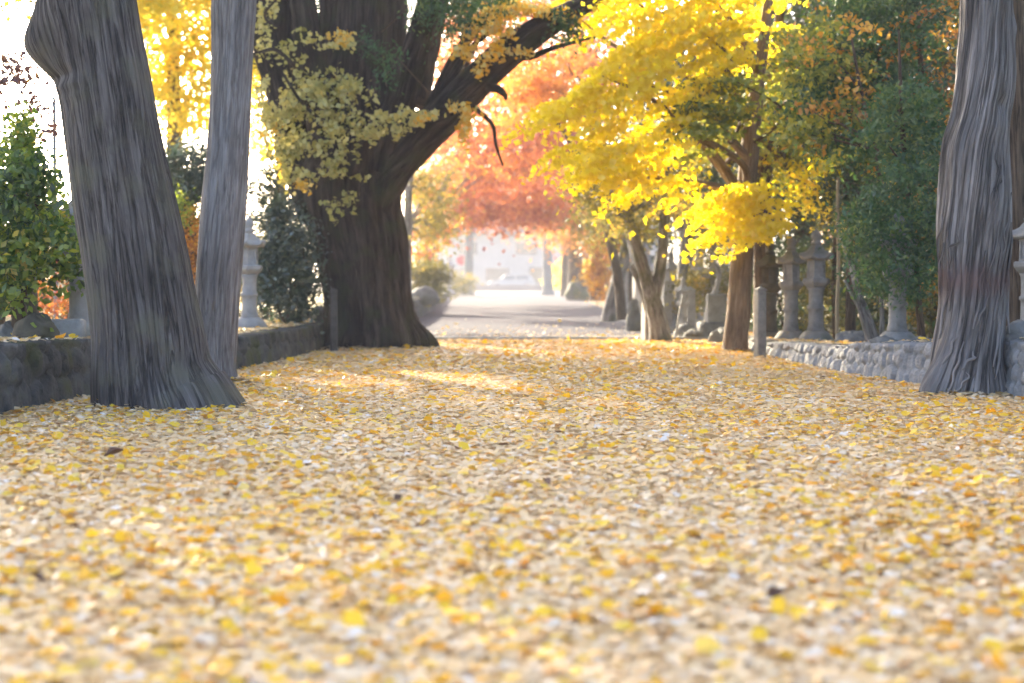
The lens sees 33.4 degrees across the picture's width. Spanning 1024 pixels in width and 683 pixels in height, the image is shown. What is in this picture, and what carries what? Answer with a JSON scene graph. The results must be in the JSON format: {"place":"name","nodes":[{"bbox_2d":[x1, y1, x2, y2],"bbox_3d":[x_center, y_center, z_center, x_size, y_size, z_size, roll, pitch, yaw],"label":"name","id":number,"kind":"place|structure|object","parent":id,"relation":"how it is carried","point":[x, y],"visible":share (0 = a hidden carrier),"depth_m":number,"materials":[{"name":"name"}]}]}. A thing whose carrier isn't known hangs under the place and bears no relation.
{"place":"outdoors","nodes":[
{"label":"outdoors","id":0,"kind":"place"},
{"bbox_2d":[5,290,323,332],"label":"terrace ground","id":1,"kind":"structure","parent":0,"point":[7,318],"depth_m":31.02,"materials":[{"name":"soil"}]},
{"bbox_2d":[0,320,12,336],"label":"boulder","id":2,"kind":"object","parent":1,"relation":"on","point":[6,328],"visible":0.45,"depth_m":15.51,"materials":[{"name":"stone"}]},
{"bbox_2d":[0,0,27,74],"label":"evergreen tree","id":3,"kind":"object","parent":1,"relation":"on","point":[4,23],"visible":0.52,"depth_m":40.52,"materials":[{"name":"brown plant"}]},
{"bbox_2d":[9,207,43,321],"bbox_3d":[-4.887,-0.876,17.180,0.517,1.634,0.517,-1,2,-17],"label":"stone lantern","id":4,"kind":"object","parent":1,"relation":"on","point":[32,304],"visible":0.02,"depth_m":17.13,"materials":[{"name":"stone"}]},
{"bbox_2d":[0,35,60,144],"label":"cherry tree","id":5,"kind":"object","parent":1,"relation":"on","point":[16,79],"visible":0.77,"depth_m":19.43,"materials":[{"name":"brown plant"}]},
{"bbox_2d":[12,312,59,337],"bbox_3d":[-4.166,-0.129,14.891,0.311,0.264,0.345,1,2,22],"label":"boulder","id":6,"kind":"object","parent":1,"relation":"on","point":[23,327],"visible":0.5,"depth_m":14.79,"materials":[{"name":"stone"}]},
{"bbox_2d":[7,247,68,318],"bbox_3d":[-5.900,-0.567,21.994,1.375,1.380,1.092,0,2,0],"label":"red shrub","id":7,"kind":"object","parent":1,"relation":"on","point":[56,308],"visible":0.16,"depth_m":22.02,"materials":[{"name":"brown plant"}]},
{"bbox_2d":[0,95,84,331],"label":"green shrub","id":8,"kind":"object","parent":1,"relation":"on","point":[32,234],"visible":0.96,"depth_m":14.97,"materials":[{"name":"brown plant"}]},
{"bbox_2d":[52,97,58,318],"bbox_3d":[-6.412,-1.824,23.950,0.070,3.200,0.068,0,2,0],"label":"metal pole","id":9,"kind":"object","parent":1,"relation":"on","point":[54,144],"visible":0.3,"depth_m":23.89,"materials":[{"name":"metal"}]},
{"bbox_2d":[51,319,85,338],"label":"stone block","id":10,"kind":"structure","parent":1,"relation":"on","point":[74,326],"depth_m":15.65,"materials":[{"name":"stone"}]},
{"bbox_2d":[57,200,89,335],"bbox_3d":[-4.100,-0.795,16.182,0.489,1.544,0.489,-1,2,-17],"label":"stone lantern","id":11,"kind":"object","parent":1,"relation":"on","point":[78,308],"visible":0.1,"depth_m":16.10,"materials":[{"name":"stone"}]},
{"bbox_2d":[0,0,210,58],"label":"golden ginkgo tree","id":12,"kind":"object","parent":1,"relation":"on","point":[154,8],"visible":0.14,"depth_m":31.79,"materials":[{"name":"yellow plant"}]},
{"bbox_2d":[164,124,206,276],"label":"pine tree","id":13,"kind":"object","parent":1,"relation":"on","point":[192,176],"visible":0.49,"depth_m":27.32,"materials":[{"name":"green plant"}]},
{"bbox_2d":[173,180,200,283],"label":"red shrub","id":14,"kind":"object","parent":1,"relation":"on","point":[187,215],"visible":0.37,"depth_m":24.97,"materials":[{"name":"brown plant"}]},
{"bbox_2d":[139,0,265,229],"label":"golden ginkgo tree","id":15,"kind":"object","parent":1,"relation":"on","point":[167,79],"visible":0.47,"depth_m":36.00,"materials":[{"name":"yellow plant"}]},
{"bbox_2d":[238,217,267,329],"bbox_3d":[-3.383,-0.880,21.983,0.461,1.455,0.461,-1,2,-29],"label":"stone lantern","id":16,"kind":"object","parent":1,"relation":"on","point":[252,268],"visible":0.84,"depth_m":21.90,"materials":[{"name":"stone"}]},
{"bbox_2d":[240,159,294,318],"bbox_3d":[-3.985,-1.686,27.446,1.494,2.813,1.529,0,2,0],"label":"camellia bush","id":17,"kind":"object","parent":1,"relation":"on","point":[271,187],"visible":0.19,"depth_m":27.35,"materials":[{"name":"plant"}]},
{"bbox_2d":[249,72,287,288],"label":"ochre tree","id":18,"kind":"object","parent":1,"relation":"on","point":[259,144],"visible":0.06,"depth_m":38.14,"materials":[{"name":"yellow plant"}]},
{"bbox_2d":[241,188,334,333],"bbox_3d":[-3.198,-1.099,24.371,1.341,2.209,1.442,0,2,0],"label":"camellia bush","id":19,"kind":"object","parent":1,"relation":"on","point":[282,255],"visible":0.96,"depth_m":24.18,"materials":[{"name":"green plant"}]},
{"bbox_2d":[412,285,439,304],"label":"boulder","id":20,"kind":"object","parent":1,"relation":"on","point":[427,295],"visible":0.78,"depth_m":47.71,"materials":[{"name":"stone"}]},
{"bbox_2d":[401,159,484,293],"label":"broadleaf tree","id":21,"kind":"object","parent":1,"relation":"on","point":[420,201],"visible":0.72,"depth_m":46.48,"materials":[{"name":"yellow plant"}]},
{"bbox_2d":[417,112,567,265],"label":"red maple tree","id":22,"kind":"object","parent":1,"relation":"on","point":[476,171],"visible":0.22,"depth_m":57.14,"materials":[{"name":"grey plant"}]},
{"bbox_2d":[401,151,595,283],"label":"red maple tree","id":23,"kind":"object","parent":1,"relation":"on","point":[534,212],"visible":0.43,"depth_m":61.57,"materials":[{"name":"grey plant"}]},
{"bbox_2d":[412,203,458,262],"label":"red shrub","id":24,"kind":"object","parent":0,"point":[420,254],"visible":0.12,"depth_m":55.85,"materials":[{"name":"brown plant"}]},
{"bbox_2d":[0,0,949,281],"label":"sky","id":25,"kind":"structure","parent":0,"point":[8,32],"materials":[{"name":"white"}]},
{"bbox_2d":[46,284,926,333],"bbox_3d":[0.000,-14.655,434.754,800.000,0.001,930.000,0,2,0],"label":"ground","id":26,"kind":"structure","parent":0,"point":[602,306],"depth_m":65.21,"materials":[{"name":"soil"}]},
{"bbox_2d":[24,0,248,413],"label":"cypress tree","id":27,"kind":"object","parent":26,"relation":"on","point":[149,346],"visible":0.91,"depth_m":13.03,"materials":[{"name":"grey plant"}]},
{"bbox_2d":[0,295,444,414],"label":"stone wall","id":28,"kind":"structure","parent":26,"relation":"on","point":[38,372],"depth_m":14.10,"materials":[{"name":"grey stone"}]},
{"bbox_2d":[195,0,256,383],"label":"cypress tree","id":29,"kind":"object","parent":26,"relation":"on","point":[221,238],"visible":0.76,"depth_m":16.38,"materials":[{"name":"grey plant"}]},
{"bbox_2d":[250,0,597,147],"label":"cypress tree","id":30,"kind":"object","parent":26,"relation":"on","point":[453,9],"visible":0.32,"depth_m":23.42,"materials":[{"name":"green plant"}]},
{"bbox_2d":[253,0,606,350],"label":"ginkgo tree","id":31,"kind":"object","parent":26,"relation":"on","point":[354,151],"visible":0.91,"depth_m":24.30,"materials":[{"name":"brown plant"}]},
{"bbox_2d":[412,252,466,312],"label":"bush","id":32,"kind":"object","parent":26,"relation":"on","point":[429,275],"visible":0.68,"depth_m":49.43,"materials":[{"name":"yellow plant"}]},
{"bbox_2d":[412,271,483,295],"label":"bush","id":33,"kind":"object","parent":26,"relation":"on","point":[458,280],"visible":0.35,"depth_m":104.56,"materials":[{"name":"yellow plant"}]},
{"bbox_2d":[460,285,559,290],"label":"barrier","id":34,"kind":"object","parent":26,"relation":"on","point":[509,288],"visible":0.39,"depth_m":149.75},
{"bbox_2d":[416,0,632,303],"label":"red maple tree","id":35,"kind":"object","parent":26,"relation":"on","point":[512,157],"visible":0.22,"depth_m":47.89,"materials":[{"name":"brown plant"}]},
{"bbox_2d":[539,255,606,291],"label":"bush","id":36,"kind":"object","parent":26,"relation":"on","point":[555,272],"visible":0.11,"depth_m":124.74,"materials":[{"name":"yellow plant"}]},
{"bbox_2d":[531,122,656,300],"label":"broadleaf tree","id":37,"kind":"object","parent":26,"relation":"on","point":[573,227],"visible":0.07,"depth_m":71.14,"materials":[{"name":"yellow plant"}]},
{"bbox_2d":[572,233,617,305],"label":"bush","id":38,"kind":"object","parent":26,"relation":"on","point":[601,267],"visible":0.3,"depth_m":59.68,"materials":[{"name":"brown plant"}]},
{"bbox_2d":[562,180,671,321],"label":"broadleaf tree","id":39,"kind":"object","parent":26,"relation":"on","point":[609,312],"visible":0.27,"depth_m":40.82,"materials":[{"name":"orange plant"}]},
{"bbox_2d":[547,104,719,342],"bbox_3d":[2.013,-1.882,27.784,2.928,3.989,3.276,0,2,0],"label":"forked tree","id":40,"kind":"object","parent":26,"relation":"on","point":[649,287],"visible":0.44,"depth_m":27.29,"materials":[{"name":"yellow plant"}]},
{"bbox_2d":[493,0,814,350],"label":"yellow maple tree","id":41,"kind":"object","parent":26,"relation":"on","point":[742,224],"visible":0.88,"depth_m":22.29,"materials":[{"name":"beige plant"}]},
{"bbox_2d":[664,251,677,328],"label":"stone lantern","id":42,"kind":"object","parent":26,"relation":"on","point":[671,266],"visible":0.41,"depth_m":34.88,"materials":[{"name":"stone"}]},
{"bbox_2d":[580,1,773,281],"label":"evergreen tree","id":43,"kind":"object","parent":26,"relation":"on","point":[656,246],"visible":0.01,"depth_m":45.71,"materials":[{"name":"green plant"}]},
{"bbox_2d":[634,140,737,326],"bbox_3d":[3.375,-2.326,33.380,2.829,4.109,3.918,0,2,0],"label":"broadleaf tree","id":44,"kind":"object","parent":26,"relation":"on","point":[682,267],"visible":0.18,"depth_m":32.89,"materials":[{"name":"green plant"}]},
{"bbox_2d":[687,286,695,327],"bbox_3d":[3.337,-0.594,31.999,0.180,0.883,0.180,-1,2,-14],"label":"stone post","id":45,"kind":"object","parent":26,"relation":"on","point":[691,313],"visible":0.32,"depth_m":31.92,"materials":[{"name":"stone"}]},
{"bbox_2d":[689,254,706,322],"bbox_3d":[3.837,-1.058,35.485,0.494,1.559,0.494,-1,3,-34],"label":"stone lantern","id":46,"kind":"object","parent":26,"relation":"on","point":[699,317],"visible":0.26,"depth_m":35.39,"materials":[{"name":"stone"}]},
{"bbox_2d":[665,252,752,321],"bbox_3d":[3.994,-0.877,32.996,2.402,1.695,1.408,0,2,0],"label":"bush","id":47,"kind":"object","parent":26,"relation":"on","point":[694,278],"visible":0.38,"depth_m":32.82,"materials":[{"name":"brown plant"}]},
{"bbox_2d":[696,294,725,330],"bbox_3d":[3.611,-0.468,30.203,0.620,0.760,0.400,0,2,-9],"label":"stone monument","id":48,"kind":"object","parent":26,"relation":"on","point":[715,311],"visible":0.58,"depth_m":30.12,"materials":[{"name":"stone"}]},
{"bbox_2d":[692,223,730,320],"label":"broadleaf tree","id":49,"kind":"object","parent":26,"relation":"on","point":[718,273],"visible":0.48,"depth_m":30.54,"materials":[{"name":"yellow plant"}]},
{"bbox_2d":[702,262,722,293],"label":"stone lantern","id":50,"kind":"object","parent":26,"relation":"on","point":[711,281],"visible":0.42,"depth_m":32.89,"materials":[{"name":"stone"}]},
{"bbox_2d":[615,3,831,324],"bbox_3d":[5.260,-5.049,37.836,6.194,9.378,5.031,0,2,0],"label":"evergreen tree","id":51,"kind":"object","parent":26,"relation":"on","point":[696,230],"visible":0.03,"depth_m":37.77,"materials":[{"name":"green plant"}]},
{"bbox_2d":[663,0,949,330],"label":"evergreen tree","id":52,"kind":"object","parent":26,"relation":"on","point":[717,177],"visible":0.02,"depth_m":32.77,"materials":[{"name":"green plant"}]},
{"bbox_2d":[704,0,954,332],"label":"evergreen tree","id":53,"kind":"object","parent":26,"relation":"on","point":[787,17],"visible":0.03,"depth_m":29.58,"materials":[{"name":"green plant"}]},
{"bbox_2d":[791,3,955,259],"bbox_3d":[7.848,-4.991,30.941,6.283,9.758,5.276,0,2,0],"label":"evergreen tree","id":54,"kind":"object","parent":26,"relation":"on","point":[907,73],"depth_m":30.55,"materials":[{"name":"green plant"}]},
{"bbox_2d":[0,318,1023,682],"bbox_3d":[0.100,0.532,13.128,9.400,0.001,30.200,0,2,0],"label":"leafy path","id":55,"kind":"structure","parent":0,"point":[478,539],"depth_m":6.79,"materials":[{"name":"yellow plant"}]},
{"bbox_2d":[330,288,337,350],"bbox_3d":[-2.474,-0.301,23.701,0.103,0.895,0.103,0,2,-11],"label":"wayside post","id":56,"kind":"object","parent":55,"relation":"on","point":[333,321],"visible":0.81,"depth_m":23.66,"materials":[{"name":"stone"}]},
{"bbox_2d":[641,301,648,339],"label":"stone pillar","id":57,"kind":"structure","parent":55,"relation":"on","point":[644,329],"depth_m":27.66,"materials":[{"name":"stone"}]},
{"bbox_2d":[707,330,722,342],"bbox_3d":[3.240,-0.081,27.027,0.292,0.214,0.346,0,2,12],"label":"boulder","id":58,"kind":"object","parent":55,"relation":"on","point":[715,336],"visible":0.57,"depth_m":26.91,"materials":[{"name":"stone"}]},
{"bbox_2d":[754,286,766,357],"bbox_3d":[3.182,-0.250,21.876,0.127,0.924,0.127,-1,2,-20],"label":"wayside post","id":59,"kind":"object","parent":55,"relation":"on","point":[760,320],"visible":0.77,"depth_m":21.82,"materials":[{"name":"stone"}]},
{"bbox_2d":[766,586,784,600],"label":"dry leaf","id":60,"kind":"object","parent":55,"relation":"on","point":[772,591],"visible":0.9,"depth_m":5.27,"materials":[{"name":"plant"}]},
{"bbox_2d":[723,334,1023,398],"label":"stone wall","id":61,"kind":"structure","parent":55,"relation":"on","point":[902,360],"depth_m":17.05,"materials":[{"name":"stone"}]},
{"bbox_2d":[1005,319,1023,341],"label":"boulder","id":62,"kind":"object","parent":61,"relation":"on","point":[1017,329],"visible":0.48,"depth_m":14.81,"materials":[{"name":"stone"}]},
{"bbox_2d":[918,0,1016,397],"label":"cypress tree","id":63,"kind":"object","parent":55,"relation":"on","point":[974,238],"visible":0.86,"depth_m":14.57,"materials":[{"name":"grey plant"}]},
{"bbox_2d":[488,274,535,284],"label":"parked car","id":64,"kind":"object","parent":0,"point":[515,279],"visible":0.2,"depth_m":156.12,"materials":[{"name":"white paint"}]},
{"bbox_2d":[412,214,676,288],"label":"white house","id":65,"kind":"structure","parent":0,"point":[487,268],"depth_m":177.27,"materials":[{"name":"paint"}]},
{"bbox_2d":[457,241,477,254],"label":"window","id":66,"kind":"structure","parent":65,"relation":"in","point":[461,244],"depth_m":177.14,"materials":[{"name":"white glass"}]},
{"bbox_2d":[485,267,509,280],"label":"window","id":67,"kind":"structure","parent":65,"relation":"in","point":[491,273],"depth_m":177.23,"materials":[{"name":"white glass"}]},
{"bbox_2d":[515,241,537,254],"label":"window","id":68,"kind":"structure","parent":65,"relation":"in","point":[520,246],"depth_m":177.14,"materials":[{"name":"white glass"}]},
{"bbox_2d":[528,267,558,283],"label":"window","id":69,"kind":"structure","parent":65,"relation":"in","point":[537,274],"depth_m":177.23,"materials":[{"name":"white glass"}]},
{"bbox_2d":[419,295,673,336],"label":"paved path","id":70,"kind":"structure","parent":0,"point":[478,313],"depth_m":45.54,"materials":[{"name":"concrete"}]},
{"bbox_2d":[444,257,455,294],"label":"stone lantern","id":71,"kind":"object","parent":70,"relation":"on","point":[451,265],"visible":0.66,"depth_m":91.81,"materials":[{"name":"stone"}]},
{"bbox_2d":[461,188,554,294],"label":"torii gate","id":72,"kind":"structure","parent":70,"relation":"on","point":[547,272],"depth_m":113.62,"materials":[{"name":"stone"}]},
{"bbox_2d":[515,218,568,295],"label":"broadleaf tree","id":73,"kind":"object","parent":70,"relation":"on","point":[564,272],"visible":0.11,"depth_m":105.61,"materials":[{"name":"brown plant"}]},
{"bbox_2d":[472,36,626,320],"bbox_3d":[0.857,-3.763,38.457,3.697,6.649,6.430,0,2,0],"label":"orange maple tree","id":74,"kind":"object","parent":70,"relation":"on","point":[520,84],"visible":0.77,"depth_m":37.11,"materials":[{"name":"brown plant"}]},
{"bbox_2d":[505,132,612,288],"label":"broadleaf tree","id":75,"kind":"object","parent":70,"relation":"on","point":[572,261],"visible":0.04,"depth_m":87.52,"materials":[{"name":"brown plant"}]},
{"bbox_2d":[435,337,708,340],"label":"stone kerb","id":76,"kind":"structure","parent":70,"relation":"on","point":[583,338],"depth_m":28.22,"materials":[{"name":"stone"}]},
{"bbox_2d":[564,279,589,299],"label":"boulder","id":77,"kind":"object","parent":70,"relation":"on","point":[574,289],"visible":0.73,"depth_m":83.48,"materials":[{"name":"stone"}]},
{"bbox_2d":[570,180,669,314],"bbox_3d":[2.204,-2.063,33.947,2.058,3.482,2.890,0,2,0],"label":"broadleaf tree","id":78,"kind":"object","parent":70,"relation":"on","point":[631,257],"visible":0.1,"depth_m":33.88,"materials":[{"name":"yellow plant"}]},
{"bbox_2d":[625,296,640,330],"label":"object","id":79,"kind":"object","parent":70,"relation":"on","point":[633,320],"visible":0.94,"depth_m":33.41,"materials":[{"name":"stone"}]},
{"bbox_2d":[661,278,672,331],"bbox_3d":[2.997,-0.709,32.996,0.200,1.040,0.200,-1,2,-14],"label":"stone post","id":80,"kind":"object","parent":70,"relation":"on","point":[667,299],"visible":0.57,"depth_m":32.90,"materials":[{"name":"stone"}]},
{"bbox_2d":[674,276,691,334],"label":"stone lantern","id":81,"kind":"object","parent":70,"relation":"on","point":[682,289],"visible":0.72,"depth_m":30.94,"materials":[{"name":"stone"}]},
{"bbox_2d":[677,323,694,336],"bbox_3d":[3.032,-0.199,29.629,0.307,0.263,0.336,-1,2,-22],"label":"boulder","id":82,"kind":"object","parent":70,"relation":"on","point":[684,327],"visible":0.42,"depth_m":29.53,"materials":[{"name":"stone"}]},
{"bbox_2d":[683,327,708,336],"bbox_3d":[3.077,-0.132,28.442,0.425,0.215,0.496,1,2,29],"label":"boulder","id":83,"kind":"object","parent":70,"relation":"on","point":[699,332],"visible":0.69,"depth_m":28.27,"materials":[{"name":"stone"}]},
{"bbox_2d":[456,291,781,294],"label":"plaza","id":84,"kind":"structure","parent":0,"point":[510,292],"depth_m":136.07,"materials":[{"name":"concrete"}]},
{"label":"terrace ground","id":85,"kind":"structure","parent":0,"visible":0},
{"bbox_2d":[650,0,863,333],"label":"green maple tree","id":86,"kind":"object","parent":85,"relation":"on","point":[770,156],"visible":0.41,"depth_m":22.66,"materials":[{"name":"green leaves"},{"name":"brown bark"}]},
{"bbox_2d":[755,243,782,337],"bbox_3d":[3.597,-0.698,23.790,0.456,1.440,0.456,0,2,-11],"label":"stone lantern","id":87,"kind":"object","parent":85,"relation":"on","point":[768,265],"visible":0.7,"depth_m":23.70,"materials":[{"name":"stone"}]},
{"bbox_2d":[724,233,845,331],"bbox_3d":[4.444,-0.814,26.954,2.130,1.888,1.351,0,2,0],"label":"bush","id":88,"kind":"object","parent":85,"relation":"on","point":[780,316],"visible":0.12,"depth_m":26.80,"materials":[{"name":"green plant"}]},
{"bbox_2d":[774,235,806,341],"bbox_3d":[3.759,-0.709,22.989,0.456,1.440,0.456,-1,2,-29],"label":"stone lantern","id":89,"kind":"object","parent":85,"relation":"on","point":[791,284],"visible":0.9,"depth_m":22.91,"materials":[{"name":"stone"}]},
{"bbox_2d":[797,230,833,341],"bbox_3d":[4.025,-0.731,22.588,0.479,1.515,0.479,0,2,-9],"label":"stone lantern","id":90,"kind":"object","parent":85,"relation":"on","point":[816,281],"visible":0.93,"depth_m":22.50,"materials":[{"name":"stone"}]},
{"bbox_2d":[783,235,888,334],"bbox_3d":[4.851,-0.680,24.519,1.816,1.701,1.588,1,3,35],"label":"bush","id":91,"kind":"object","parent":85,"relation":"on","point":[826,300],"visible":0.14,"depth_m":24.37,"materials":[{"name":"green plant"}]},
{"bbox_2d":[835,176,839,334],"bbox_3d":[4.081,-1.021,21.377,0.062,2.100,0.049,0,2,0],"label":"bamboo pole","id":92,"kind":"object","parent":85,"relation":"on","point":[837,271],"visible":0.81,"depth_m":21.36,"materials":[{"name":"wood"}]},
{"bbox_2d":[790,162,890,338],"bbox_3d":[4.660,-1.508,23.429,1.665,3.157,2.471,0,2,8],"label":"yellow leaf tree","id":93,"kind":"object","parent":85,"relation":"on","point":[807,203],"visible":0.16,"depth_m":23.30,"materials":[{"name":"brown plant"}]},
{"bbox_2d":[743,0,942,302],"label":"orange leaf tree","id":94,"kind":"object","parent":85,"relation":"on","point":[837,103],"visible":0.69,"depth_m":20.19,"materials":[{"name":"brown plant"}]},
{"bbox_2d":[811,202,883,340],"bbox_3d":[3.927,-0.751,19.533,0.914,1.665,0.987,0,2,0],"label":"spindly shrub","id":95,"kind":"object","parent":85,"relation":"on","point":[868,325],"visible":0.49,"depth_m":19.57,"materials":[{"name":"green plant"}]},
{"bbox_2d":[834,330,865,344],"bbox_3d":[4.067,-0.051,20.329,0.480,0.178,0.328,1,2,25],"label":"boulder","id":96,"kind":"object","parent":85,"relation":"on","point":[852,336],"visible":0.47,"depth_m":20.23,"materials":[{"name":"stone"}]},
{"bbox_2d":[757,0,958,330],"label":"tree","id":97,"kind":"object","parent":85,"relation":"on","point":[896,9],"visible":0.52,"depth_m":20.80,"materials":[{"name":"green plant"}]},
{"bbox_2d":[828,253,927,337],"bbox_3d":[5.130,-0.667,22.653,1.777,1.781,1.636,-2,3,-40],"label":"bush","id":98,"kind":"object","parent":85,"relation":"on","point":[873,309],"visible":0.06,"depth_m":22.61,"materials":[{"name":"green plant"}]},
{"bbox_2d":[869,335,896,342],"bbox_3d":[3.839,-0.005,17.601,0.240,0.122,0.295,-2,3,-44],"label":"boulder","id":99,"kind":"object","parent":85,"relation":"on","point":[880,339],"visible":0.41,"depth_m":17.56,"materials":[{"name":"stone"}]},
{"bbox_2d":[819,30,952,336],"bbox_3d":[4.239,-1.639,18.562,1.593,3.475,2.759,1,2,16],"label":"cypress tree","id":100,"kind":"object","parent":85,"relation":"on","point":[910,168],"visible":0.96,"depth_m":18.12,"materials":[{"name":"green plant"}]},
{"bbox_2d":[821,1,958,205],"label":"evergreen tree","id":101,"kind":"object","parent":85,"relation":"on","point":[933,62],"visible":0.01,"depth_m":26.53,"materials":[{"name":"green plant"}]},
{"bbox_2d":[879,213,917,340],"bbox_3d":[4.065,-0.661,17.988,0.451,1.426,0.451,-1,2,-23],"label":"stone lantern","id":102,"kind":"object","parent":85,"relation":"on","point":[897,329],"visible":0.39,"depth_m":17.91,"materials":[{"name":"stone"}]},
{"bbox_2d":[841,0,958,337],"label":"orange leaf tree","id":103,"kind":"object","parent":85,"relation":"on","point":[919,57],"visible":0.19,"depth_m":20.67,"materials":[{"name":"brown plant"}]},
{"bbox_2d":[871,247,937,338],"bbox_3d":[5.237,-0.678,20.434,1.766,1.936,1.359,-1,2,-27],"label":"bush","id":104,"kind":"object","parent":85,"relation":"on","point":[931,311],"visible":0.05,"depth_m":20.32,"materials":[{"name":"green plant"}]},
{"bbox_2d":[894,0,958,161],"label":"evergreen tree","id":105,"kind":"object","parent":85,"relation":"on","point":[946,70],"visible":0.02,"depth_m":25.75,"materials":[{"name":"green plant"}]},
{"bbox_2d":[1006,0,1023,325],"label":"brown tree","id":106,"kind":"object","parent":85,"relation":"on","point":[1017,143],"visible":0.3,"depth_m":17.01,"materials":[{"name":"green plant"}]},
{"bbox_2d":[1013,223,1023,320],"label":"stone lantern","id":107,"kind":"object","parent":85,"relation":"on","point":[1018,233],"visible":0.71,"depth_m":16.55,"materials":[{"name":"stone"}]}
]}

